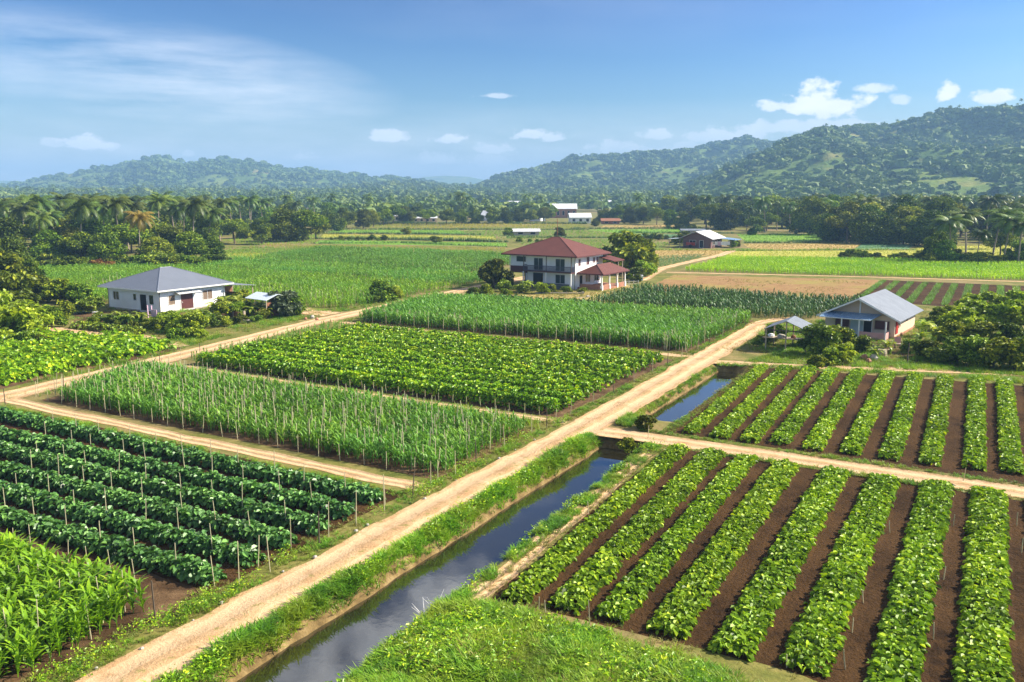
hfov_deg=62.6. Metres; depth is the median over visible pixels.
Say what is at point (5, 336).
leafy row
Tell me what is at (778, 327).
garden shrub
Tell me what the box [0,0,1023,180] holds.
sky
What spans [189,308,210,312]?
banana plant
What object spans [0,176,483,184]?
hills
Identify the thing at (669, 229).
field crop
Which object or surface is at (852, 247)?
field crop
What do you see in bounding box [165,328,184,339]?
garden shrub
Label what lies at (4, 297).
garden shrub
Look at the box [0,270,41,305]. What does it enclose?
garden shrub
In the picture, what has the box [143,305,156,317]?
garden gate
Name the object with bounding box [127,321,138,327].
garden shrub
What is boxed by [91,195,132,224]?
coconut palm
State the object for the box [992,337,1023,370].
garden shrub
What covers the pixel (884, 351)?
tin drum
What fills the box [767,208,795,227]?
broadleaf tree
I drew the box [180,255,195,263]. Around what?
garden shrub
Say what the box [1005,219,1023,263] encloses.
coconut palm
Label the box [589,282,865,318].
vegetable crop
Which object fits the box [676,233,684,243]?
garden shrub
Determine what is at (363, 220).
broadleaf tree
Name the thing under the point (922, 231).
broadleaf tree
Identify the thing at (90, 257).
garden shrub
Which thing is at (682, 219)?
broadleaf tree
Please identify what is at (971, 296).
garden shrub
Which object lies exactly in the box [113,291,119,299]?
window
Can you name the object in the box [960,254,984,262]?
garden shrub
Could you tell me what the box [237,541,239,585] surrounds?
bamboo stake
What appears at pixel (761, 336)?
garden shrub
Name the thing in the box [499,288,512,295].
garden shrub
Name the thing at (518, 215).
broadleaf tree
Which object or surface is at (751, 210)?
coconut palm
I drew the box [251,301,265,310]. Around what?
banana plant
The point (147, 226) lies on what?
coconut palm
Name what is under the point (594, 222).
broadleaf tree
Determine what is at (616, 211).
broadleaf tree
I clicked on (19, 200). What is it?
coconut palm
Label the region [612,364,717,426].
grass
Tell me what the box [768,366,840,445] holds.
bean bed
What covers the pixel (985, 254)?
garden shrub
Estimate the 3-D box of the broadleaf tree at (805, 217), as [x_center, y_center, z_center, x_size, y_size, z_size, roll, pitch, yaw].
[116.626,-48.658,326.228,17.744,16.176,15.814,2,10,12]
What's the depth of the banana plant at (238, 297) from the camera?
115.07 m
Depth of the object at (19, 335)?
88.08 m
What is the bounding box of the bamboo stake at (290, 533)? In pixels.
[290,518,290,548]
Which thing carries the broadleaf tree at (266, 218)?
on the ground at (756, 670)
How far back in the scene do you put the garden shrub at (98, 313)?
105.06 m
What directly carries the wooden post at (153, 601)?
on the ground at (756, 670)
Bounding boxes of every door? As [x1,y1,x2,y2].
[180,293,194,309]
[534,258,542,269]
[555,259,564,271]
[579,275,582,286]
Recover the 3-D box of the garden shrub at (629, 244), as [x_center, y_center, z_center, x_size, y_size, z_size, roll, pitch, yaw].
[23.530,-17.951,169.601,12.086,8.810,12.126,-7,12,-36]
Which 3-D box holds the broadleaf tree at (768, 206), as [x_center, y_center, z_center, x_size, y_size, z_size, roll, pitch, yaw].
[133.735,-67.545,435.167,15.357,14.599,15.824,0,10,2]
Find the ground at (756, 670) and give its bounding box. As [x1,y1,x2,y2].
[0,208,1023,681]
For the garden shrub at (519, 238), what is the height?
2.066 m
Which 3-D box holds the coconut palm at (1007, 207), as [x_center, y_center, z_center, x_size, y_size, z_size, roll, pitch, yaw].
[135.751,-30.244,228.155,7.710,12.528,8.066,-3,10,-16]
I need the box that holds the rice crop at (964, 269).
[686,254,1023,279]
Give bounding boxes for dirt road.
[0,276,522,401]
[75,324,765,681]
[597,427,1023,497]
[714,360,1021,375]
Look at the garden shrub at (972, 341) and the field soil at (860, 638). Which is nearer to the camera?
the field soil at (860, 638)
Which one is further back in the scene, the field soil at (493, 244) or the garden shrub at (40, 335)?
the field soil at (493, 244)
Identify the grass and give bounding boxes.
[0,281,1022,399]
[17,281,481,396]
[139,431,604,681]
[145,360,540,429]
[341,440,661,681]
[341,594,763,681]
[489,284,752,315]
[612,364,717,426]
[662,368,751,431]
[716,343,1023,383]
[744,318,1023,369]
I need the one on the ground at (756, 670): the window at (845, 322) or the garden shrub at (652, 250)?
the garden shrub at (652, 250)
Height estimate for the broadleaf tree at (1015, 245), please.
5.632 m
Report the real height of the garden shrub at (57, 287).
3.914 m
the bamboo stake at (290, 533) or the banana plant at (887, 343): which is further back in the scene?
the banana plant at (887, 343)
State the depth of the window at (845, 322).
96.63 m
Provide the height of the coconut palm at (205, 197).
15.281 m
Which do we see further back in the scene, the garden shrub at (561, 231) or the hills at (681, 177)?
the hills at (681, 177)
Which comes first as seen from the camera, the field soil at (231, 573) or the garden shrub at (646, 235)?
the field soil at (231, 573)
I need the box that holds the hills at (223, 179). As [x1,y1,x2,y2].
[21,160,386,196]
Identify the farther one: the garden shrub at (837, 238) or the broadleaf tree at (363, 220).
the broadleaf tree at (363, 220)
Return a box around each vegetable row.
[859,280,885,296]
[885,280,899,290]
[894,280,913,296]
[907,282,928,302]
[922,282,942,304]
[939,282,957,305]
[962,283,973,296]
[979,284,988,300]
[996,285,1004,296]
[1012,286,1020,291]
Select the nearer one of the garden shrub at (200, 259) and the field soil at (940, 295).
the field soil at (940, 295)
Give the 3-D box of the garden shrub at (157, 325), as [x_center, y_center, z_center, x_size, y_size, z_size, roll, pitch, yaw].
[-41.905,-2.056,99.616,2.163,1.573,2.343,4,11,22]
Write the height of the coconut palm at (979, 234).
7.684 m
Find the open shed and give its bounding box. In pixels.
[764,316,811,351]
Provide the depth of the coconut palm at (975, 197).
465.00 m
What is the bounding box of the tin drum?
[876,349,886,356]
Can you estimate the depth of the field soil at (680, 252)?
229.62 m
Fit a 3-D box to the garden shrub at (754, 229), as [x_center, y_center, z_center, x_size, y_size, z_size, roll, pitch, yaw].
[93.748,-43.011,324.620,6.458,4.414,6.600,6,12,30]
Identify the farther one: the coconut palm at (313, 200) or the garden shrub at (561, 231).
the coconut palm at (313, 200)
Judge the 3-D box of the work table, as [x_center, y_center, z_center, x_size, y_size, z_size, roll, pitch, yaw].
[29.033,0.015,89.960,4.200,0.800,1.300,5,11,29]
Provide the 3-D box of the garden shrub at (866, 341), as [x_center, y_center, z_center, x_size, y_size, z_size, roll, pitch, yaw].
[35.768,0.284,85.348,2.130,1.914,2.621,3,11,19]
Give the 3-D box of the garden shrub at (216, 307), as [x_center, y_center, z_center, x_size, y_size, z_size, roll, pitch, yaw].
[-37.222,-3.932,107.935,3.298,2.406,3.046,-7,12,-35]
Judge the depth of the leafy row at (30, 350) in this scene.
83.68 m
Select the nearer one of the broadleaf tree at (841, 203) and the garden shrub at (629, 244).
the garden shrub at (629, 244)
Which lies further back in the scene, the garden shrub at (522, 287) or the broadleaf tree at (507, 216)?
the broadleaf tree at (507, 216)
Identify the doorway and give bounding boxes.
[139,293,147,311]
[699,240,703,247]
[863,320,872,331]
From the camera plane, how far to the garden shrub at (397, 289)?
127.00 m
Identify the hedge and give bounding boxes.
[69,320,145,334]
[469,291,532,300]
[536,296,594,303]
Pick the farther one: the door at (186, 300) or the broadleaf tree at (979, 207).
the broadleaf tree at (979, 207)
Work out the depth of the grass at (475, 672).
28.42 m
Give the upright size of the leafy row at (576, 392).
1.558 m
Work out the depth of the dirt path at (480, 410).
65.16 m
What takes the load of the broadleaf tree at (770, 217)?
on the ground at (756, 670)
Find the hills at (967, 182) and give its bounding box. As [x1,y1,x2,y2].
[721,117,1023,198]
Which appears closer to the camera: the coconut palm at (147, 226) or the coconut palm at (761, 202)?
the coconut palm at (147, 226)
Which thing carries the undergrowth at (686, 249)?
on the ground at (756, 670)
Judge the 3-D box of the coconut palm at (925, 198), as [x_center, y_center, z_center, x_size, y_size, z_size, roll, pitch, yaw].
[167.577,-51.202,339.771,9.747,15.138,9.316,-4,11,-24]
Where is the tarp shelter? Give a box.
[245,292,279,317]
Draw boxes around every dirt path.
[5,398,439,492]
[46,326,188,347]
[170,363,568,423]
[301,307,341,315]
[331,321,692,356]
[471,453,653,599]
[643,250,734,279]
[666,272,1023,281]
[747,317,789,323]
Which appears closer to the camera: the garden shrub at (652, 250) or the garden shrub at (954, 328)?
the garden shrub at (954, 328)
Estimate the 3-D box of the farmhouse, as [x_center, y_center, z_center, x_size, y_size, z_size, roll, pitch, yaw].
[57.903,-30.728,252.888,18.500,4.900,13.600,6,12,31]
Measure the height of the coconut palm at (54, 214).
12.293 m
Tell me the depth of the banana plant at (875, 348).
81.77 m
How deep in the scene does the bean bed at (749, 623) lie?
35.11 m
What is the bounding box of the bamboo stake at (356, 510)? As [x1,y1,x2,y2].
[356,496,356,525]
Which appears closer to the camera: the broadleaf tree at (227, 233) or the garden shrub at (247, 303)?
the garden shrub at (247, 303)
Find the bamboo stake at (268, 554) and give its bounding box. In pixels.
[266,536,270,571]
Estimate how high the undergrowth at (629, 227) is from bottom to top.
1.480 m
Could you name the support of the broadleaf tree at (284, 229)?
on the ground at (756, 670)
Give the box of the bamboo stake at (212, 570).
[210,555,214,585]
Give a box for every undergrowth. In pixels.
[225,245,499,252]
[313,241,507,246]
[315,235,507,241]
[320,231,484,234]
[331,227,588,229]
[353,220,587,223]
[507,235,671,238]
[572,226,708,228]
[618,230,734,233]
[658,248,720,250]
[715,256,915,260]
[722,247,915,250]
[743,240,913,243]
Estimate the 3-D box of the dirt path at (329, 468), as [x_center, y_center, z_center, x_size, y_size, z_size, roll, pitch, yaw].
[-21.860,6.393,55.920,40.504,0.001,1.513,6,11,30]
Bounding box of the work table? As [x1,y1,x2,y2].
[763,336,800,343]
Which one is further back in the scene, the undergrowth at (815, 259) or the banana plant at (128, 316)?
the undergrowth at (815, 259)
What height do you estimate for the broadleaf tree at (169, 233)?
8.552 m
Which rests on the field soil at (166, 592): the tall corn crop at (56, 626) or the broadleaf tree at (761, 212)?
the tall corn crop at (56, 626)
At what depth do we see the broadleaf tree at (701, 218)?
435.05 m
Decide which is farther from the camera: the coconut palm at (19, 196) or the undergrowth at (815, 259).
the coconut palm at (19, 196)
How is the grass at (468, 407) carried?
on the ground at (756, 670)
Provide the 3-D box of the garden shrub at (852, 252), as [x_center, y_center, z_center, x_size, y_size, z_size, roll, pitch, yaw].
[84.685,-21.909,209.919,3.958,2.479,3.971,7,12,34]
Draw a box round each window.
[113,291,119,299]
[148,294,153,304]
[168,294,175,305]
[202,289,212,299]
[517,256,525,261]
[533,273,542,282]
[555,274,564,283]
[585,275,589,282]
[586,257,589,264]
[835,318,849,327]
[874,320,889,330]
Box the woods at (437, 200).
[0,98,1023,219]
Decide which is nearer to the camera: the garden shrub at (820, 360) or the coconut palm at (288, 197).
the garden shrub at (820, 360)
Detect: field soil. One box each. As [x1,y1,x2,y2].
[0,347,182,388]
[0,406,405,591]
[0,528,208,681]
[43,374,533,478]
[193,328,672,417]
[316,240,506,245]
[322,234,495,239]
[329,230,456,233]
[364,314,752,351]
[491,450,1023,681]
[594,229,678,233]
[603,225,672,227]
[652,275,878,297]
[655,250,725,257]
[667,367,1023,483]
[728,250,922,259]
[737,234,822,241]
[744,244,857,249]
[855,244,911,248]
[855,280,1023,306]
[917,245,1013,255]
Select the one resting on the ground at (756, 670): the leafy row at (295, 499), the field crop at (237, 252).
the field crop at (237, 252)
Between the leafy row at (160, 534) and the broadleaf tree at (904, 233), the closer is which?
the leafy row at (160, 534)
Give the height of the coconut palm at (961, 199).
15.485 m
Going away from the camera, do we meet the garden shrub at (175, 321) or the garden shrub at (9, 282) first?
the garden shrub at (175, 321)
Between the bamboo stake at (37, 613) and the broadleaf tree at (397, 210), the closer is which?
the bamboo stake at (37, 613)
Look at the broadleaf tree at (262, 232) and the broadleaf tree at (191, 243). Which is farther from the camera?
the broadleaf tree at (262, 232)
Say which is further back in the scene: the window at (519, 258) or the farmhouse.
the farmhouse
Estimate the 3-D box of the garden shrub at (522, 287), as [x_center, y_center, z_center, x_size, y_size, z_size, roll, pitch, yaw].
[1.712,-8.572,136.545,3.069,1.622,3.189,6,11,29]
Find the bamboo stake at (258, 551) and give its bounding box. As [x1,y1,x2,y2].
[257,535,258,566]
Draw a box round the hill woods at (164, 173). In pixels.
[0,154,458,198]
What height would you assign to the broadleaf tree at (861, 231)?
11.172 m
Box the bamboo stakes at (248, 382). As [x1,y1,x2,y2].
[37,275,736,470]
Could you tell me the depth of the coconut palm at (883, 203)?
335.31 m
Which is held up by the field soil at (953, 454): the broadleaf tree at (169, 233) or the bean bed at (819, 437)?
the bean bed at (819, 437)
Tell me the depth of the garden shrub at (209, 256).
191.46 m
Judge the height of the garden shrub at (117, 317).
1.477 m
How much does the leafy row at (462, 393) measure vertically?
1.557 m
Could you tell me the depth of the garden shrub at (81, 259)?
181.43 m
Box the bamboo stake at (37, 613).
[36,599,38,626]
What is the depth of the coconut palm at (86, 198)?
246.70 m
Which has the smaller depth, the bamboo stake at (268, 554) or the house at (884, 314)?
the bamboo stake at (268, 554)
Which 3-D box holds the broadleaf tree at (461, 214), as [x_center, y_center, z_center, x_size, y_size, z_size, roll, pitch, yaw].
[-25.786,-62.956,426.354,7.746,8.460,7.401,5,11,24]
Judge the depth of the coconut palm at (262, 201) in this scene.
337.01 m
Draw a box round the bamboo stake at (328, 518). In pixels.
[328,501,328,536]
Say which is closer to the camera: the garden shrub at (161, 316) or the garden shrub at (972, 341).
the garden shrub at (972, 341)
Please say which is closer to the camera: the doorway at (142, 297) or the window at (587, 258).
the doorway at (142, 297)
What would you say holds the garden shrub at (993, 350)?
on the ground at (756, 670)
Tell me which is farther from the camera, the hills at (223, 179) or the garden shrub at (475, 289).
the hills at (223, 179)
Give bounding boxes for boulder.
[861,354,867,359]
[869,354,877,359]
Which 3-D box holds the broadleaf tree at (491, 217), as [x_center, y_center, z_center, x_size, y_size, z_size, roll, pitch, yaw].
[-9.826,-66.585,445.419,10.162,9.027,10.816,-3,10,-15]
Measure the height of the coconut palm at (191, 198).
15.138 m
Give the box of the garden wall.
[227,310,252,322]
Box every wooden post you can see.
[151,581,156,622]
[318,511,319,545]
[412,467,414,498]
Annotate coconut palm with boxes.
[0,197,16,216]
[0,200,16,218]
[3,201,41,238]
[13,194,38,200]
[14,197,39,213]
[19,193,57,213]
[22,212,55,231]
[36,208,65,228]
[44,192,76,210]
[57,198,108,256]
[78,193,100,198]
[80,196,102,206]
[90,201,122,224]
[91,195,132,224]
[114,201,132,248]
[116,194,145,210]
[121,198,148,252]
[123,210,154,250]
[129,210,158,229]
[143,194,176,238]
[149,191,173,209]
[158,196,183,225]
[159,202,189,225]
[172,208,190,229]
[175,196,212,229]
[177,196,197,214]
[197,206,227,232]
[198,195,212,202]
[209,197,236,240]
[218,199,240,237]
[230,196,247,219]
[236,195,261,218]
[252,198,272,215]
[259,198,275,207]
[279,194,294,203]
[286,200,303,211]
[304,197,320,211]
[453,191,468,203]
[459,195,473,204]
[697,195,716,226]
[719,194,735,204]
[744,206,756,229]
[752,196,773,231]
[769,201,784,229]
[780,201,798,229]
[810,197,832,207]
[819,193,831,198]
[847,194,866,203]
[855,195,880,205]
[873,197,886,201]
[873,199,892,210]
[887,194,904,203]
[917,195,935,203]
[928,214,973,239]
[944,207,985,252]
[953,194,973,233]
[964,195,978,202]
[967,228,993,251]
[977,194,1008,228]
[981,208,1023,253]
[986,213,1023,254]
[995,193,1014,202]
[1000,206,1023,249]
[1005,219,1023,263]
[1013,203,1023,238]
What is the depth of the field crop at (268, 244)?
252.10 m
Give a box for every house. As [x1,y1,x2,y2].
[97,266,252,312]
[415,216,437,222]
[481,211,492,220]
[501,219,629,290]
[512,228,540,235]
[551,204,576,217]
[567,213,591,222]
[600,218,620,223]
[679,229,705,232]
[816,289,923,339]
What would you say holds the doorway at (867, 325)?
in the house at (884, 314)
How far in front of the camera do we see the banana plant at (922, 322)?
94.99 m
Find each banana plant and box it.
[110,311,127,320]
[119,314,134,323]
[131,311,147,320]
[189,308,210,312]
[205,302,223,312]
[213,296,237,303]
[229,294,249,301]
[242,305,260,315]
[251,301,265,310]
[261,308,273,318]
[866,346,883,355]
[877,340,897,354]
[911,332,932,339]
[913,319,936,333]
[921,322,941,340]
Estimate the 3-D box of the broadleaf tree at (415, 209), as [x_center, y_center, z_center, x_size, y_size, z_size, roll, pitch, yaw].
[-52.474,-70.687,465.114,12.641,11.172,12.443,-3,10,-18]
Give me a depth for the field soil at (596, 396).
68.48 m
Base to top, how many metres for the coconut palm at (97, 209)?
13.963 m
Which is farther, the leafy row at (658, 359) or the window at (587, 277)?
the window at (587, 277)
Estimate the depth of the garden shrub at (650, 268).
163.27 m
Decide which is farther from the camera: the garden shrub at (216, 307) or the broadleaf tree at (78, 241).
the broadleaf tree at (78, 241)
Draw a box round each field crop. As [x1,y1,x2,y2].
[224,247,357,257]
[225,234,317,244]
[226,252,262,260]
[267,243,505,251]
[314,239,506,245]
[320,233,494,239]
[331,229,465,233]
[352,223,587,228]
[442,229,610,238]
[519,239,670,249]
[597,228,679,232]
[602,224,674,227]
[655,249,722,257]
[658,253,703,265]
[726,249,919,257]
[738,233,820,241]
[744,243,859,248]
[856,243,912,248]
[916,245,1012,254]
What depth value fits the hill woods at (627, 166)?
1850.12 m
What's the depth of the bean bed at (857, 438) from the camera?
59.65 m
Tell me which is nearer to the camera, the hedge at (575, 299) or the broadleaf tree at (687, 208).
the hedge at (575, 299)
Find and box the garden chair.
[894,337,900,346]
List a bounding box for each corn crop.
[0,529,149,676]
[38,261,452,307]
[57,358,527,472]
[190,255,481,285]
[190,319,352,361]
[250,245,510,272]
[358,292,751,350]
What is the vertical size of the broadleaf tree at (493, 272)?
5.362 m
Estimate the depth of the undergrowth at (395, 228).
372.12 m
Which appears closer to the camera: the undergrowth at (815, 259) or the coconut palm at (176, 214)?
the undergrowth at (815, 259)
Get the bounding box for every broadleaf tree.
[0,217,28,249]
[0,235,32,258]
[11,219,56,240]
[27,228,73,257]
[45,224,88,254]
[52,209,111,228]
[53,205,77,224]
[56,231,104,253]
[66,215,95,255]
[78,215,121,256]
[86,230,128,263]
[93,223,154,248]
[110,218,172,247]
[134,236,176,255]
[153,212,182,239]
[156,225,185,243]
[170,230,210,254]
[183,220,216,240]
[184,213,222,235]
[184,216,221,224]
[187,213,224,249]
[203,235,225,253]
[216,206,232,220]
[218,218,249,243]
[222,213,234,234]
[230,207,247,219]
[235,218,255,238]
[244,205,270,213]
[246,207,262,222]
[248,218,273,243]
[254,207,272,219]
[261,211,278,223]
[265,207,310,241]
[274,203,301,212]
[282,209,329,240]
[301,213,330,237]
[315,202,337,216]
[320,209,331,221]
[326,212,347,230]
[336,207,357,228]
[354,209,372,227]
[367,210,380,226]
[377,208,394,224]
[379,205,406,223]
[397,205,415,221]
[409,203,423,219]
[416,209,438,223]
[438,208,456,223]
[454,209,468,223]
[468,208,483,222]
[486,207,500,223]
[500,207,513,223]
[513,208,525,222]
[523,210,537,219]
[536,207,553,221]
[590,218,599,225]
[596,208,611,221]
[609,204,624,219]
[621,206,639,223]
[634,206,651,223]
[647,207,665,223]
[656,195,684,211]
[662,209,677,225]
[674,211,690,226]
[677,194,702,207]
[678,204,696,221]
[691,202,712,223]
[691,203,718,228]
[707,213,720,228]
[710,203,741,229]
[729,200,752,226]
[737,195,753,201]
[743,216,766,226]
[750,201,769,222]
[756,212,780,230]
[765,196,781,223]
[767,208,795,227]
[769,195,785,223]
[775,198,798,227]
[787,194,831,234]
[813,213,848,240]
[823,211,867,240]
[826,199,839,206]
[827,194,841,200]
[827,201,862,240]
[836,201,846,209]
[839,196,856,207]
[844,202,884,211]
[846,210,885,243]
[858,204,886,220]
[873,213,904,244]
[884,194,925,216]
[887,206,903,217]
[893,205,928,220]
[897,215,916,243]
[903,219,927,244]
[905,208,958,245]
[907,205,925,213]
[915,195,957,228]
[920,236,935,256]
[923,231,954,253]
[930,210,963,226]
[933,239,959,261]
[954,202,982,236]
[967,200,980,208]
[969,203,995,231]
[972,205,1003,230]
[981,232,1023,254]
[989,219,1023,234]
[994,200,1018,207]
[1002,239,1023,258]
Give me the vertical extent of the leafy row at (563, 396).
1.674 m
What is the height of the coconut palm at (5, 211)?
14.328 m
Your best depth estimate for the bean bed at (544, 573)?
39.58 m
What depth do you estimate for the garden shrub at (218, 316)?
103.19 m
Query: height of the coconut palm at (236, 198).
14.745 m
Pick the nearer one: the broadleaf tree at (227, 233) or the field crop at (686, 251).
the field crop at (686, 251)
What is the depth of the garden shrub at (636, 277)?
152.69 m
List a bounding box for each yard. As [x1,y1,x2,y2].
[74,304,283,326]
[539,285,639,302]
[837,341,917,367]
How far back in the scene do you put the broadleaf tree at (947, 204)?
292.69 m
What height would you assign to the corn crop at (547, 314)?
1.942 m
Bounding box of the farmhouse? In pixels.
[669,230,740,247]
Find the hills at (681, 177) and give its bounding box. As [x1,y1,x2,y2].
[539,142,756,203]
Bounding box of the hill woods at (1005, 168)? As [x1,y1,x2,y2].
[664,104,1023,199]
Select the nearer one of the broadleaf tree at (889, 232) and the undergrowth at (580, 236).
the broadleaf tree at (889, 232)
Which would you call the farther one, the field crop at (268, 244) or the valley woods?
the valley woods
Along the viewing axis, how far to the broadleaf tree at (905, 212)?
273.89 m
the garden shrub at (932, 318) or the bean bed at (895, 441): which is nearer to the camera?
the bean bed at (895, 441)
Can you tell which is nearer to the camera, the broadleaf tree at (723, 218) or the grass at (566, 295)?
the grass at (566, 295)
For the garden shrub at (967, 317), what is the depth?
96.41 m
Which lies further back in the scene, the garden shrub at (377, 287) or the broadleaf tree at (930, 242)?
the broadleaf tree at (930, 242)
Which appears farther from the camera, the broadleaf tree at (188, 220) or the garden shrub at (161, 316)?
the broadleaf tree at (188, 220)
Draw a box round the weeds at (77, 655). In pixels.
[26,417,567,681]
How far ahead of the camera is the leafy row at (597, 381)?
75.76 m
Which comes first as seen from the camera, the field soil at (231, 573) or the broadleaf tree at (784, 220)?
the field soil at (231, 573)
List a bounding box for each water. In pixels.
[236,448,631,681]
[651,372,739,421]
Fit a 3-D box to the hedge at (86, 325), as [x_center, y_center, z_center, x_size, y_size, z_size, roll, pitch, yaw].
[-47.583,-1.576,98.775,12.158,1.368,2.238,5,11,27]
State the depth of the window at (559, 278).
142.62 m
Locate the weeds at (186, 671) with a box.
[155,436,588,681]
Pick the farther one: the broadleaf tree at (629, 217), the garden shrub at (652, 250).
the broadleaf tree at (629, 217)
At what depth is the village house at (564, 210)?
546.23 m
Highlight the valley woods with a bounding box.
[0,104,998,193]
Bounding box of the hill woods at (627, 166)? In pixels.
[464,134,783,202]
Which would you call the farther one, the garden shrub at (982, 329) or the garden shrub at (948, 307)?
the garden shrub at (948, 307)
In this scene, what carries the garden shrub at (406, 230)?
on the ground at (756, 670)
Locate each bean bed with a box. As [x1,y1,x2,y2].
[500,443,690,604]
[544,447,725,616]
[592,453,759,625]
[640,458,801,639]
[682,363,768,434]
[705,465,850,662]
[709,364,793,439]
[737,365,817,443]
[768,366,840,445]
[774,472,902,678]
[800,367,866,451]
[837,370,895,455]
[859,479,955,681]
[877,371,923,461]
[916,373,954,466]
[946,485,1017,681]
[961,375,988,471]
[994,378,1023,475]
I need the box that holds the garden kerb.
[535,292,583,293]
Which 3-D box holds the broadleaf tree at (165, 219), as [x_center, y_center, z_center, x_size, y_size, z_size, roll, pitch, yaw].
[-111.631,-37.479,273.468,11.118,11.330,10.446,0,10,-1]
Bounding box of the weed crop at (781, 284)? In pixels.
[662,274,862,294]
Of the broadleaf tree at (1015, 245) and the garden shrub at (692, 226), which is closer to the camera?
the broadleaf tree at (1015, 245)
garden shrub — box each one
[0,250,34,286]
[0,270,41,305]
[0,289,12,326]
[0,299,42,337]
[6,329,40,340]
[22,257,47,275]
[22,306,54,331]
[23,273,54,301]
[34,334,51,341]
[38,253,53,263]
[39,304,68,326]
[40,278,77,301]
[41,258,60,267]
[49,253,67,259]
[54,255,78,266]
[55,299,75,318]
[65,282,100,302]
[73,296,105,312]
[76,257,89,264]
[79,255,96,266]
[87,316,99,321]
[89,258,105,265]
[91,311,103,321]
[97,314,113,322]
[99,261,115,265]
[103,255,122,260]
[108,318,120,324]
[114,314,130,324]
[115,256,131,265]
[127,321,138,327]
[129,315,142,322]
[130,253,147,264]
[138,321,150,328]
[139,250,166,266]
[148,252,179,264]
[148,317,166,329]
[155,314,166,326]
[157,310,177,315]
[161,315,169,327]
[164,312,188,329]
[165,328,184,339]
[166,256,189,265]
[176,328,193,336]
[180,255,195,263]
[181,311,211,331]
[191,328,208,337]
[192,256,211,265]
[195,310,219,328]
[200,247,223,259]
[201,254,213,259]
[207,312,221,323]
[210,301,231,313]
[212,253,231,262]
[219,316,232,325]
[220,300,244,315]
[230,289,251,301]
[232,312,248,324]
[239,300,258,315]
[249,315,262,321]
[254,310,269,318]
[262,290,302,316]
[290,296,306,315]
[366,295,379,302]
[367,234,375,239]
[369,279,398,301]
[380,235,387,239]
[392,285,404,298]
[400,227,411,233]
[429,236,441,242]
[466,287,480,293]
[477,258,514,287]
[479,283,493,294]
[495,278,512,290]
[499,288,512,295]
[502,227,512,234]
[512,283,530,291]
[515,236,522,241]
[533,282,550,293]
[549,283,556,291]
[553,227,566,235]
[560,286,572,291]
[577,287,587,292]
[599,233,631,268]
[603,230,657,267]
[611,237,659,265]
[616,437,636,452]
[626,273,632,280]
[627,266,646,276]
[630,274,641,281]
[634,414,657,429]
[635,259,657,275]
[642,233,648,238]
[649,233,656,239]
[656,234,664,239]
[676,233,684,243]
[677,224,685,228]
[688,224,697,228]
[727,240,738,246]
[747,224,764,234]
[751,337,762,345]
[756,333,768,342]
[764,323,789,340]
[796,322,842,354]
[804,324,852,336]
[806,354,828,367]
[820,347,843,364]
[822,342,857,363]
[831,232,840,240]
[832,326,858,349]
[837,251,849,257]
[841,337,862,350]
[845,249,857,257]
[856,250,869,257]
[856,334,872,351]
[869,252,881,257]
[889,253,903,258]
[897,252,908,260]
[899,338,927,351]
[910,253,922,258]
[913,339,939,357]
[919,253,937,261]
[921,347,959,361]
[925,315,939,326]
[928,306,947,315]
[930,320,966,342]
[935,304,984,326]
[938,334,976,362]
[943,304,955,313]
[951,249,962,253]
[953,292,987,305]
[954,253,966,262]
[957,334,991,363]
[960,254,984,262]
[960,298,1002,322]
[962,336,1021,367]
[964,320,1004,339]
[970,253,984,262]
[975,251,990,257]
[979,290,1005,304]
[979,299,1022,325]
[985,255,997,262]
[989,322,1023,340]
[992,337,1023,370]
[993,255,1003,263]
[999,298,1023,325]
[1002,290,1023,299]
[1003,255,1010,261]
[1007,252,1023,260]
[1008,335,1023,366]
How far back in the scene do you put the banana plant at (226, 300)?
113.46 m
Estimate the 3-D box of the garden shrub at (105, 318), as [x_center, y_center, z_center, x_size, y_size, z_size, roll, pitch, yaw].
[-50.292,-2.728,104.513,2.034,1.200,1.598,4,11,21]
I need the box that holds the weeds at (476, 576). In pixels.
[336,440,664,681]
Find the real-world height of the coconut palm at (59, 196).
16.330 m
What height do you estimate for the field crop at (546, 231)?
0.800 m
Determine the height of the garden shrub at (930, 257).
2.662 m
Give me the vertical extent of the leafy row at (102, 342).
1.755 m
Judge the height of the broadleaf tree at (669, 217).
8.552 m
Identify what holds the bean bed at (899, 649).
on the field soil at (860, 638)
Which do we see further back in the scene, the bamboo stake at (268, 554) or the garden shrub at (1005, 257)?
the garden shrub at (1005, 257)
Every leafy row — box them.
[0,327,57,345]
[0,328,122,356]
[0,330,73,348]
[0,330,93,350]
[0,330,134,362]
[0,332,143,366]
[0,335,157,374]
[0,338,176,386]
[0,406,385,505]
[0,425,358,521]
[0,440,330,536]
[0,460,300,551]
[0,479,266,569]
[0,502,226,588]
[195,351,562,414]
[214,349,574,408]
[229,344,585,402]
[245,341,594,397]
[262,339,605,392]
[277,336,614,387]
[291,333,623,382]
[303,331,632,378]
[315,329,641,373]
[329,326,648,369]
[341,324,656,366]
[353,321,663,362]
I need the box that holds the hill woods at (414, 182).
[288,178,505,201]
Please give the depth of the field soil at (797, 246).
255.37 m
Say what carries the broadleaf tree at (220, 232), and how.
on the ground at (756, 670)

